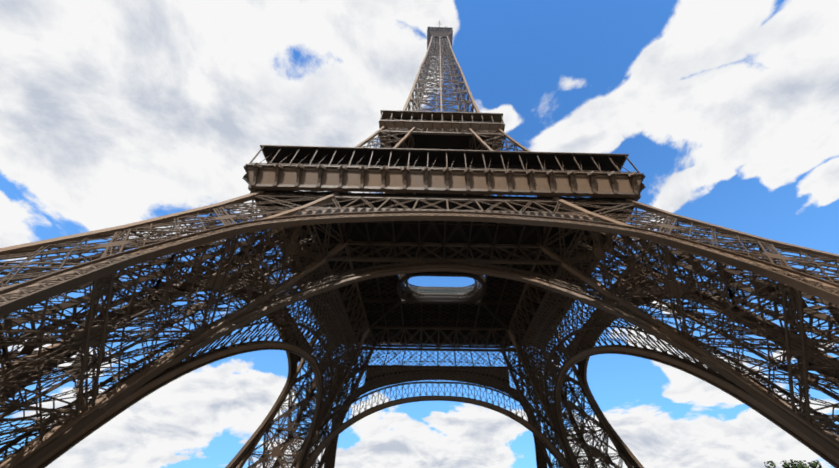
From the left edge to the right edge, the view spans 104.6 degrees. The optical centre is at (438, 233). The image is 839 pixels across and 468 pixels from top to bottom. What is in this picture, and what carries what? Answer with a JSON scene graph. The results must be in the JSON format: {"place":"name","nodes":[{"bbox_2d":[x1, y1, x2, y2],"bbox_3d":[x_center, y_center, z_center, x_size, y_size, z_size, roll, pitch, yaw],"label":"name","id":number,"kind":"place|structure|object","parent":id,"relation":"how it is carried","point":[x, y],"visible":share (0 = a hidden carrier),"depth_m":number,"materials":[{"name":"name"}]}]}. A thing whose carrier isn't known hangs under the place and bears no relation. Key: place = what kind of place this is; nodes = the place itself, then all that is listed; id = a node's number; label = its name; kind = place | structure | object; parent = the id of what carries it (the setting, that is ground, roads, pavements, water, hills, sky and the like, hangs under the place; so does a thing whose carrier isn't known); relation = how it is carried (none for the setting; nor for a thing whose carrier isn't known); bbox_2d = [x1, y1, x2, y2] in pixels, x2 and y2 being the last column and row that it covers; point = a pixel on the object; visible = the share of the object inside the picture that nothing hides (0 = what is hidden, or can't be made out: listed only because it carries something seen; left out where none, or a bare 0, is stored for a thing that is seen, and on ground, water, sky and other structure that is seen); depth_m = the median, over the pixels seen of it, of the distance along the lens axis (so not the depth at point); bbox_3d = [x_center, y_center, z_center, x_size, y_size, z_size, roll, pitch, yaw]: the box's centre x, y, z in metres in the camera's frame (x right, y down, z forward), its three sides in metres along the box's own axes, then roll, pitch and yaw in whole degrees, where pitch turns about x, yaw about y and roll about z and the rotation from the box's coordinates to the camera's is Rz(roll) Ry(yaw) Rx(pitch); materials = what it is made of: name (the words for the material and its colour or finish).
{"place":"outdoors","nodes":[
{"label":"outdoors","id":0,"kind":"place"},
{"bbox_2d":[0,0,838,467],"label":"sky","id":1,"kind":"structure","parent":0,"point":[113,113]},
{"label":"ground","id":2,"kind":"structure","parent":0,"visible":0},
{"bbox_2d":[0,20,838,467],"bbox_3d":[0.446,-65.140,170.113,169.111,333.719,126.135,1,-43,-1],"label":"eiffel tower","id":3,"kind":"structure","parent":2,"relation":"on","point":[454,190],"depth_m":65.94,"materials":[{"name":"brown metal"}]},
{"bbox_2d":[764,459,821,467],"bbox_3d":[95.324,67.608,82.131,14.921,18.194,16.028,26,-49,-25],"label":"tree","id":4,"kind":"object","parent":2,"relation":"on","point":[814,464],"visible":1,"depth_m":86.32,"materials":[{"name":"green plant"}]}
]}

